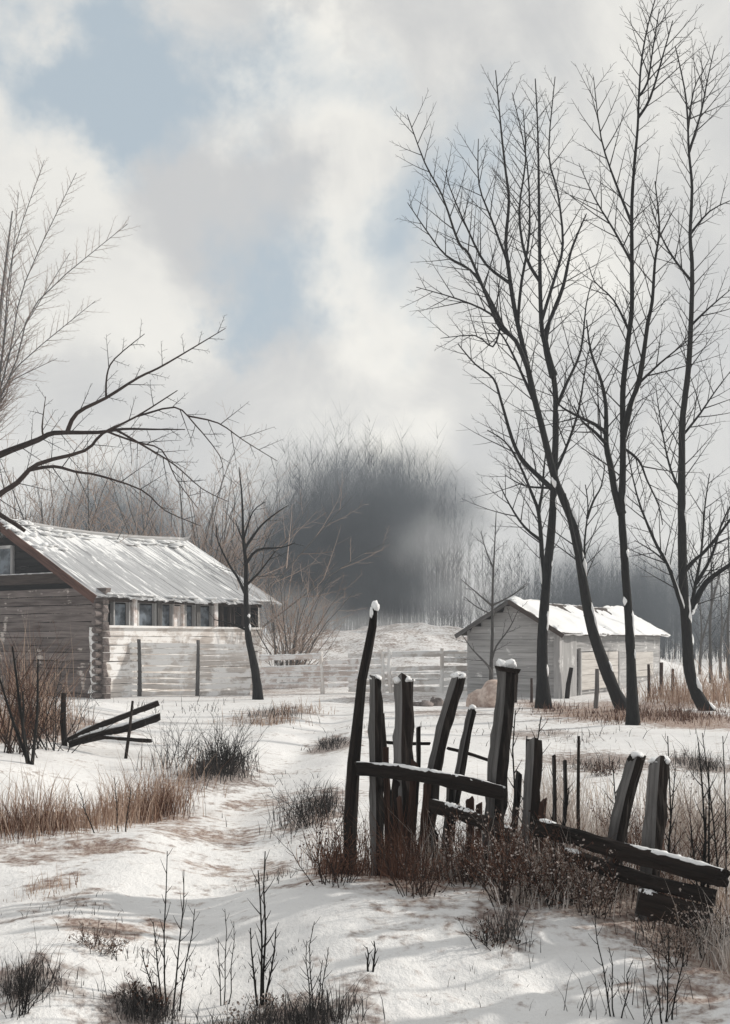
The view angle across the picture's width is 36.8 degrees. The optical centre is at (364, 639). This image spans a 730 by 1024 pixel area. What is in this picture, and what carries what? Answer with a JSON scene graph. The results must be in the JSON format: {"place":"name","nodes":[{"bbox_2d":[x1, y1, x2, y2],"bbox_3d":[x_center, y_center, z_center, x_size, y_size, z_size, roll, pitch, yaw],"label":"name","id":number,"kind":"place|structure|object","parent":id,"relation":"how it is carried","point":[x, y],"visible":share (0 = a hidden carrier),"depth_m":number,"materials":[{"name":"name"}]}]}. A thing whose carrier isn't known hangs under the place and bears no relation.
{"place":"outdoors","nodes":[
{"label":"outdoors","id":0,"kind":"place"},
{"bbox_2d":[0,622,729,1023],"bbox_3d":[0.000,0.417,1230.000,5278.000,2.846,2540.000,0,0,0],"label":"snow ground","id":1,"kind":"structure","parent":0,"point":[426,950],"depth_m":7.06,"materials":[{"name":"white snow"}]},
{"bbox_2d":[0,646,46,764],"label":"weed","id":2,"kind":"object","parent":1,"relation":"on","point":[24,744],"visible":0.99,"depth_m":12.68,"materials":[{"name":"black plant"}]},
{"bbox_2d":[0,958,56,1019],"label":"shrub","id":3,"kind":"object","parent":1,"relation":"on","point":[25,1004],"visible":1,"depth_m":4.88,"materials":[{"name":"black plant"}]},
{"bbox_2d":[0,620,80,757],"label":"shrub","id":4,"kind":"object","parent":1,"relation":"on","point":[8,743],"visible":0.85,"depth_m":13.61,"materials":[{"name":"brown plant"}]},
{"bbox_2d":[60,693,67,745],"bbox_3d":[-4.289,1.171,15.645,0.106,0.831,0.094,0,0,0],"label":"stake","id":5,"kind":"object","parent":1,"relation":"on","point":[63,727],"visible":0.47,"depth_m":15.61,"materials":[{"name":"brown wood"}]},
{"bbox_2d":[0,644,128,752],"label":"shrub","id":6,"kind":"object","parent":1,"relation":"on","point":[38,744],"visible":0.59,"depth_m":14.71,"materials":[{"name":"brown plant"}]},
{"bbox_2d":[0,150,140,439],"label":"feathery tree","id":7,"kind":"object","parent":1,"relation":"on","point":[10,379],"visible":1,"depth_m":40.54,"materials":[{"name":"grey plant"}]},
{"bbox_2d":[67,918,136,955],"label":"shrub","id":8,"kind":"object","parent":1,"relation":"on","point":[88,942],"visible":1,"depth_m":5.72,"materials":[{"name":"brown plant"}]},
{"bbox_2d":[76,775,130,832],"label":"weed","id":9,"kind":"object","parent":1,"relation":"on","point":[116,798],"visible":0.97,"depth_m":9.53,"materials":[{"name":"black plant"}]},
{"bbox_2d":[67,700,159,743],"bbox_3d":[-3.651,1.184,15.893,1.345,0.611,0.126,0,0,-12],"label":"timber","id":10,"kind":"object","parent":1,"relation":"on","point":[138,710],"visible":0.81,"depth_m":15.86,"materials":[{"name":"brown wood"}]},
{"bbox_2d":[68,713,160,747],"bbox_3d":[-3.525,1.274,15.459,1.274,0.490,0.132,0,0,-7],"label":"timber","id":11,"kind":"object","parent":1,"relation":"on","point":[122,727],"visible":0.91,"depth_m":15.42,"materials":[{"name":"brown wood"}]},
{"bbox_2d":[82,735,151,743],"bbox_3d":[-3.467,1.395,15.290,1.080,0.140,0.066,0,0,16],"label":"timber","id":12,"kind":"object","parent":11,"relation":"attached to","point":[120,738],"visible":0.98,"depth_m":15.24,"materials":[{"name":"brown wood"}]},
{"bbox_2d":[124,701,133,758],"bbox_3d":[-3.282,1.285,15.239,0.147,0.886,0.052,0,0,0],"label":"stake","id":13,"kind":"object","parent":1,"relation":"on","point":[129,732],"visible":0.71,"depth_m":15.22,"materials":[{"name":"brown wood"}]},
{"bbox_2d":[0,411,274,652],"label":"bare trees","id":14,"kind":"object","parent":1,"relation":"on","point":[41,511],"visible":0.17,"depth_m":41.78,"materials":[{"name":"grey plant"}]},
{"bbox_2d":[0,317,279,541],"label":"bare tree","id":15,"kind":"object","parent":1,"relation":"on","point":[25,445],"visible":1,"depth_m":22.94,"materials":[{"name":"brown plant"}]},
{"bbox_2d":[0,518,281,698],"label":"log cabin","id":16,"kind":"object","parent":1,"relation":"on","point":[155,589],"visible":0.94,"depth_m":33.88,"materials":[{"name":"grey wood"}]},
{"bbox_2d":[0,545,13,574],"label":"attic window","id":17,"kind":"structure","parent":16,"relation":"in","point":[7,551],"depth_m":34.19,"materials":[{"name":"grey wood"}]},
{"bbox_2d":[110,599,129,625],"bbox_3d":[-7.303,-0.804,32.760,0.162,0.832,0.678,0,0,33],"label":"window","id":18,"kind":"structure","parent":16,"relation":"in","point":[117,611],"depth_m":32.82,"materials":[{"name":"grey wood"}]},
{"bbox_2d":[137,603,156,625],"bbox_3d":[-6.726,-0.804,33.648,0.162,0.832,0.795,0,0,33],"label":"window","id":19,"kind":"structure","parent":16,"relation":"in","point":[146,614],"depth_m":33.80,"materials":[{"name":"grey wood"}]},
{"bbox_2d":[162,602,173,625],"bbox_3d":[-6.245,-0.804,34.388,0.162,0.832,0.569,0,0,33],"label":"window","id":20,"kind":"structure","parent":16,"relation":"in","point":[167,611],"depth_m":34.54,"materials":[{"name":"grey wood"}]},
{"bbox_2d":[185,602,195,626],"bbox_3d":[-5.658,-0.804,35.290,0.162,0.832,0.506,0,0,33],"label":"window","id":21,"kind":"structure","parent":16,"relation":"in","point":[187,609],"depth_m":35.43,"materials":[{"name":"grey wood"}]},
{"bbox_2d":[201,604,212,626],"bbox_3d":[-5.255,-0.804,35.910,0.162,0.832,0.710,0,0,33],"label":"window","id":22,"kind":"structure","parent":16,"relation":"in","point":[206,619],"depth_m":36.09,"materials":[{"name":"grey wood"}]},
{"bbox_2d":[219,605,230,626],"bbox_3d":[-4.678,-0.804,36.778,0.140,0.832,0.447,0,0,33],"label":"window","id":23,"kind":"structure","parent":16,"relation":"in","point":[221,608],"depth_m":36.63,"materials":[{"name":"grey glass"}]},
{"bbox_2d":[231,604,243,626],"bbox_3d":[-4.313,-0.804,37.338,0.140,0.832,0.594,0,0,33],"label":"window","id":24,"kind":"structure","parent":16,"relation":"in","point":[242,610],"depth_m":37.11,"materials":[{"name":"black glass"}]},
{"bbox_2d":[104,965,190,1017],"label":"shrub","id":25,"kind":"object","parent":1,"relation":"on","point":[135,988],"visible":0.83,"depth_m":5.18,"materials":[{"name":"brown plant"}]},
{"bbox_2d":[139,848,199,1010],"bbox_3d":[-0.959,1.410,5.323,0.276,0.822,0.298,0,0,0],"label":"weed","id":26,"kind":"object","parent":1,"relation":"on","point":[164,946],"visible":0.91,"depth_m":5.28,"materials":[{"name":"black plant"}]},
{"bbox_2d":[137,715,205,767],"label":"shrub","id":27,"kind":"object","parent":1,"relation":"on","point":[186,754],"visible":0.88,"depth_m":14.18,"materials":[{"name":"grey plant"}]},
{"bbox_2d":[105,639,250,695],"bbox_3d":[-5.734,0.907,33.349,4.590,1.897,0.155,0,0,-15],"label":"plank fence","id":28,"kind":"object","parent":1,"relation":"on","point":[197,660],"visible":0.67,"depth_m":33.42,"materials":[{"name":"grey wood"}]},
{"bbox_2d":[155,703,268,774],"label":"shrub","id":29,"kind":"object","parent":1,"relation":"on","point":[227,749],"visible":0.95,"depth_m":13.70,"materials":[{"name":"grey plant"}]},
{"bbox_2d":[47,402,389,627],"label":"bare trees","id":30,"kind":"object","parent":1,"relation":"on","point":[222,559],"visible":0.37,"depth_m":46.30,"materials":[{"name":"grey plant"}]},
{"bbox_2d":[213,909,235,1005],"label":"weed","id":31,"kind":"object","parent":1,"relation":"on","point":[225,965],"visible":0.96,"depth_m":5.37,"materials":[{"name":"grey plant"}]},
{"bbox_2d":[207,469,303,699],"bbox_3d":[-3.153,-1.562,31.438,2.890,6.791,1.714,0,0,0],"label":"bare tree","id":32,"kind":"object","parent":1,"relation":"on","point":[257,692],"visible":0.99,"depth_m":31.43,"materials":[{"name":"black plant"}]},
{"bbox_2d":[219,991,305,1023],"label":"shrub","id":33,"kind":"object","parent":1,"relation":"on","point":[268,998],"visible":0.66,"depth_m":5.20,"materials":[{"name":"black plant"}]},
{"bbox_2d":[247,850,279,1006],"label":"weed","id":34,"kind":"object","parent":1,"relation":"on","point":[262,968],"visible":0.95,"depth_m":5.30,"materials":[{"name":"black plant"}]},
{"bbox_2d":[221,548,367,682],"bbox_3d":[-2.317,-0.771,37.788,4.487,4.924,5.567,0,0,-36],"label":"shrub","id":35,"kind":"object","parent":1,"relation":"on","point":[302,643],"visible":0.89,"depth_m":37.69,"materials":[{"name":"brown plant"}]},
{"bbox_2d":[262,782,343,831],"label":"shrub","id":36,"kind":"object","parent":1,"relation":"on","point":[308,810],"visible":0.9,"depth_m":9.92,"materials":[{"name":"grey plant"}]},
{"bbox_2d":[256,651,358,693],"bbox_3d":[-1.832,1.100,34.334,3.366,1.502,0.144,0,0,-14],"label":"plank fence","id":37,"kind":"object","parent":1,"relation":"on","point":[273,676],"visible":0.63,"depth_m":34.30,"materials":[{"name":"white wood"}]},
{"bbox_2d":[299,919,330,1015],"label":"weed","id":38,"kind":"object","parent":1,"relation":"on","point":[309,962],"visible":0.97,"depth_m":5.03,"materials":[{"name":"grey plant"}]},
{"bbox_2d":[276,802,385,887],"bbox_3d":[-0.196,1.324,7.025,0.771,0.533,0.496,0,0,-28],"label":"shrub","id":39,"kind":"object","parent":1,"relation":"on","point":[335,848],"visible":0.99,"depth_m":7.02,"materials":[{"name":"brown plant"}]},
{"bbox_2d":[319,735,346,751],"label":"shrub","id":40,"kind":"object","parent":1,"relation":"on","point":[331,745],"visible":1,"depth_m":16.75,"materials":[{"name":"grey plant"}]},
{"bbox_2d":[343,600,379,873],"bbox_3d":[-0.026,0.745,7.778,0.259,2.057,0.109,0,0,0],"label":"leaning pole","id":41,"kind":"object","parent":1,"relation":"on","point":[352,795],"visible":0.91,"depth_m":7.75,"materials":[{"name":"brown wood"}]},
{"bbox_2d":[0,613,729,948],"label":"dry grass","id":42,"kind":"structure","parent":1,"relation":"on","point":[680,697],"depth_m":11.06,"materials":[{"name":"brown plant"}]},
{"bbox_2d":[4,396,729,661],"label":"distant wood","id":43,"kind":"object","parent":1,"relation":"on","point":[410,587],"visible":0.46,"depth_m":73.91,"materials":[{"name":"grey plant"}]},
{"bbox_2d":[363,941,378,971],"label":"weed","id":44,"kind":"object","parent":1,"relation":"on","point":[373,959],"visible":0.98,"depth_m":5.56,"materials":[{"name":"grey plant"}]},
{"bbox_2d":[348,648,466,692],"bbox_3d":[1.407,1.062,35.370,3.959,1.589,0.145,0,0,-6],"label":"rail fence","id":45,"kind":"object","parent":1,"relation":"on","point":[459,657],"visible":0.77,"depth_m":35.38,"materials":[{"name":"grey wood"}]},
{"bbox_2d":[374,826,465,898],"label":"shrub","id":46,"kind":"object","parent":1,"relation":"on","point":[421,877],"visible":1,"depth_m":6.74,"materials":[{"name":"brown plant"}]},
{"bbox_2d":[413,700,433,706],"bbox_3d":[1.465,1.679,28.509,0.652,0.246,0.454,0,0,19],"label":"rock","id":47,"kind":"object","parent":1,"relation":"on","point":[425,703],"visible":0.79,"depth_m":28.35,"materials":[{"name":"stone"}]},
{"bbox_2d":[430,697,443,705],"bbox_3d":[1.872,1.665,28.716,0.330,0.370,0.354,0,0,42],"label":"rock","id":48,"kind":"object","parent":1,"relation":"on","point":[436,701],"visible":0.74,"depth_m":28.63,"materials":[{"name":"stone"}]},
{"bbox_2d":[354,658,567,885],"bbox_3d":[0.693,0.959,7.591,1.444,1.675,0.804,0,0,34],"label":"broken fence","id":49,"kind":"object","parent":1,"relation":"on","point":[406,773],"visible":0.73,"depth_m":7.51,"materials":[{"name":"brown wood"}]},
{"bbox_2d":[401,803,543,887],"bbox_3d":[0.693,1.331,7.109,0.708,0.559,0.860,0,0,44],"label":"shrub","id":50,"kind":"object","parent":1,"relation":"on","point":[461,868],"visible":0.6,"depth_m":7.03,"materials":[{"name":"brown plant"}]},
{"bbox_2d":[466,679,496,707],"bbox_3d":[3.198,1.556,28.395,1.164,1.094,1.038,0,0,43],"label":"hay mound","id":51,"kind":"object","parent":1,"relation":"on","point":[484,695],"visible":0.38,"depth_m":28.03,"materials":[{"name":"beige plant"}]},
{"bbox_2d":[453,512,527,679],"bbox_3d":[3.408,-0.837,30.018,2.216,5.355,1.109,0,0,0],"label":"sapling","id":52,"kind":"object","parent":1,"relation":"on","point":[492,604],"visible":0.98,"depth_m":29.97,"materials":[{"name":"grey plant"}]},
{"bbox_2d":[455,905,531,950],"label":"shrub","id":53,"kind":"object","parent":1,"relation":"on","point":[493,936],"visible":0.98,"depth_m":5.91,"materials":[{"name":"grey plant"}]},
{"bbox_2d":[437,802,577,907],"bbox_3d":[0.862,1.282,6.585,0.813,0.659,0.877,0,0,-37],"label":"shrub","id":54,"kind":"object","parent":1,"relation":"on","point":[506,890],"visible":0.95,"depth_m":6.55,"materials":[{"name":"brown plant"}]},
{"bbox_2d":[390,61,625,710],"bbox_3d":[3.250,-6.226,26.027,5.897,16.213,2.778,0,0,-15],"label":"bare tree","id":55,"kind":"object","parent":1,"relation":"on","point":[616,694],"visible":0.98,"depth_m":26.07,"materials":[{"name":"black plant"}]},
{"bbox_2d":[437,68,619,708],"bbox_3d":[4.140,-6.110,27.273,4.950,15.891,3.022,0,0,0],"label":"bare tree","id":56,"kind":"object","parent":1,"relation":"on","point":[543,694],"visible":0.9,"depth_m":27.44,"materials":[{"name":"black plant"}]},
{"bbox_2d":[508,708,549,850],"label":"weed","id":57,"kind":"object","parent":1,"relation":"on","point":[514,770],"visible":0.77,"depth_m":7.32,"materials":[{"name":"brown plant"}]},
{"bbox_2d":[530,678,532,702],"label":"stake","id":58,"kind":"object","parent":1,"relation":"on","point":[531,690],"visible":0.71,"depth_m":29.98,"materials":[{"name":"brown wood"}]},
{"bbox_2d":[359,715,729,977],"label":"frosted grass","id":59,"kind":"structure","parent":1,"relation":"on","point":[724,958],"depth_m":8.28,"materials":[{"name":"brown plant"}]},
{"bbox_2d":[548,765,573,865],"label":"weed","id":60,"kind":"object","parent":1,"relation":"on","point":[565,811],"visible":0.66,"depth_m":7.02,"materials":[{"name":"black plant"}]},
{"bbox_2d":[454,595,669,698],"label":"barn","id":61,"kind":"structure","parent":1,"relation":"on","point":[569,643],"depth_m":33.25,"materials":[{"name":"grey wood"}]},
{"bbox_2d":[578,647,619,694],"bbox_3d":[7.540,0.965,35.193,0.080,1.431,4.042,0,0,30],"label":"door","id":62,"kind":"structure","parent":61,"relation":"in","point":[588,666],"depth_m":34.32,"materials":[{"name":"beige wood"}]},
{"bbox_2d":[493,804,634,908],"bbox_3d":[1.216,1.298,6.671,0.927,0.657,0.594,0,0,0],"label":"shrub","id":63,"kind":"object","parent":1,"relation":"on","point":[553,881],"visible":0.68,"depth_m":6.57,"materials":[{"name":"brown plant"}]},
{"bbox_2d":[565,667,572,698],"bbox_3d":[5.935,1.294,31.993,0.261,0.999,0.153,0,0,0],"label":"stake","id":64,"kind":"object","parent":1,"relation":"on","point":[568,685],"visible":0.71,"depth_m":31.95,"materials":[{"name":"grey wood"}]},
{"bbox_2d":[576,736,579,848],"bbox_3d":[1.673,1.298,8.601,0.038,1.093,0.036,0,0,0],"label":"stake","id":65,"kind":"object","parent":1,"relation":"on","point":[578,783],"visible":0.51,"depth_m":8.59,"materials":[{"name":"brown wood"}]},
{"bbox_2d":[593,669,598,708],"bbox_3d":[5.687,1.235,26.995,0.146,1.058,0.128,0,0,0],"label":"stake","id":66,"kind":"object","parent":1,"relation":"on","point":[596,696],"visible":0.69,"depth_m":26.96,"materials":[{"name":"grey wood"}]},
{"bbox_2d":[523,835,676,921],"bbox_3d":[1.367,1.400,6.440,0.814,0.511,0.489,0,0,37],"label":"shrub","id":67,"kind":"object","parent":1,"relation":"on","point":[611,892],"visible":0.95,"depth_m":6.42,"materials":[{"name":"brown plant"}]},
{"bbox_2d":[582,760,619,776],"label":"shrub","id":68,"kind":"object","parent":1,"relation":"on","point":[598,767],"visible":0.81,"depth_m":13.77,"materials":[{"name":"brown plant"}]},
{"bbox_2d":[589,906,632,1017],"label":"weed","id":69,"kind":"object","parent":1,"relation":"on","point":[611,987],"visible":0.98,"depth_m":4.90,"materials":[{"name":"black plant"}]},
{"bbox_2d":[587,789,643,843],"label":"shrub","id":70,"kind":"object","parent":1,"relation":"on","point":[610,815],"visible":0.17,"depth_m":9.21,"materials":[{"name":"brown plant"}]},
{"bbox_2d":[514,0,728,724],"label":"bare tree","id":71,"kind":"object","parent":1,"relation":"on","point":[632,701],"visible":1,"depth_m":20.95,"materials":[{"name":"black plant"}]},
{"bbox_2d":[533,750,729,931],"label":"broken fence","id":72,"kind":"object","parent":1,"relation":"on","point":[649,856],"visible":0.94,"depth_m":6.44,"materials":[{"name":"brown wood"}]},
{"bbox_2d":[602,735,685,885],"bbox_3d":[1.791,1.148,7.072,0.530,1.092,0.225,0,0,0],"label":"weed","id":73,"kind":"object","parent":1,"relation":"on","point":[670,827],"visible":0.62,"depth_m":7.00,"materials":[{"name":"brown plant"}]},
{"bbox_2d":[647,664,650,697],"bbox_3d":[8.007,1.230,31.001,0.114,1.089,0.095,0,0,-27],"label":"stake","id":74,"kind":"object","parent":1,"relation":"on","point":[648,675],"visible":0.65,"depth_m":30.97,"materials":[{"name":"brown wood"}]},
{"bbox_2d":[659,662,662,690],"bbox_3d":[8.631,1.210,32.000,0.114,1.116,0.119,0,0,0],"label":"stake","id":75,"kind":"object","parent":1,"relation":"on","point":[661,673],"visible":0.55,"depth_m":31.96,"materials":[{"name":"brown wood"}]},
{"bbox_2d":[603,26,729,710],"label":"bare tree","id":76,"kind":"object","parent":1,"relation":"on","point":[687,606],"visible":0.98,"depth_m":24.55,"materials":[{"name":"black plant"}]},
{"bbox_2d":[610,775,729,888],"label":"shrub","id":77,"kind":"object","parent":1,"relation":"on","point":[712,850],"visible":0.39,"depth_m":7.21,"materials":[{"name":"brown plant"}]},
{"bbox_2d":[653,931,687,1023],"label":"weed","id":78,"kind":"object","parent":1,"relation":"on","point":[675,993],"visible":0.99,"depth_m":4.87,"materials":[{"name":"black plant"}]},
{"bbox_2d":[670,669,673,695],"bbox_3d":[9.230,1.347,32.999,0.123,0.966,0.112,0,0,0],"label":"stake","id":79,"kind":"object","parent":1,"relation":"on","point":[672,670],"visible":0.51,"depth_m":32.96,"materials":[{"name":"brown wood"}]},
{"bbox_2d":[630,901,717,974],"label":"shrub","id":80,"kind":"object","parent":1,"relation":"on","point":[666,954],"visible":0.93,"depth_m":5.58,"materials":[{"name":"brown plant"}]},
{"bbox_2d":[661,882,729,960],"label":"shrub","id":81,"kind":"object","parent":1,"relation":"on","point":[714,915],"visible":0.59,"depth_m":5.84,"materials":[{"name":"brown plant"}]},
{"bbox_2d":[669,748,721,777],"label":"shrub","id":82,"kind":"object","parent":1,"relation":"on","point":[697,758],"visible":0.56,"depth_m":13.47,"materials":[{"name":"grey plant"}]},
{"bbox_2d":[686,731,722,942],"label":"weed","id":83,"kind":"object","parent":1,"relation":"on","point":[704,845],"visible":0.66,"depth_m":6.13,"materials":[{"name":"brown plant"}]},
{"bbox_2d":[693,580,723,674],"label":"sapling","id":84,"kind":"object","parent":1,"relation":"on","point":[701,638],"visible":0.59,"depth_m":43.98,"materials":[{"name":"grey plant"}]},
{"bbox_2d":[700,511,727,682],"bbox_3d":[12.898,-1.287,40.094,1.553,6.781,0.652,0,0,-22],"label":"sapling","id":85,"kind":"object","parent":1,"relation":"on","point":[710,634],"visible":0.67,"depth_m":39.97,"materials":[{"name":"grey plant"}]},
{"bbox_2d":[698,726,729,909],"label":"weed","id":86,"kind":"object","parent":1,"relation":"on","point":[725,832],"visible":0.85,"depth_m":6.81,"materials":[{"name":"brown plant"}]},
{"bbox_2d":[706,578,729,678],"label":"sapling","id":87,"kind":"object","parent":1,"relation":"on","point":[721,641],"visible":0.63,"depth_m":42.97,"materials":[{"name":"grey plant"}]},
{"bbox_2d":[714,506,729,685],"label":"sapling","id":88,"kind":"object","parent":1,"relation":"on","point":[728,638],"visible":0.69,"depth_m":37.97,"materials":[{"name":"grey plant"}]},
{"bbox_2d":[0,691,729,1023],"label":"dark grass","id":89,"kind":"structure","parent":0,"point":[141,1010],"depth_m":5.24,"materials":[{"name":"plant"}]},
{"bbox_2d":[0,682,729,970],"bbox_3d":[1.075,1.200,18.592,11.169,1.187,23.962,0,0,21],"label":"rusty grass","id":90,"kind":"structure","parent":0,"point":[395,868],"depth_m":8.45,"materials":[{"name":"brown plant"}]},
{"bbox_2d":[0,0,729,640],"label":"sky","id":91,"kind":"structure","parent":0,"point":[251,149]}
]}

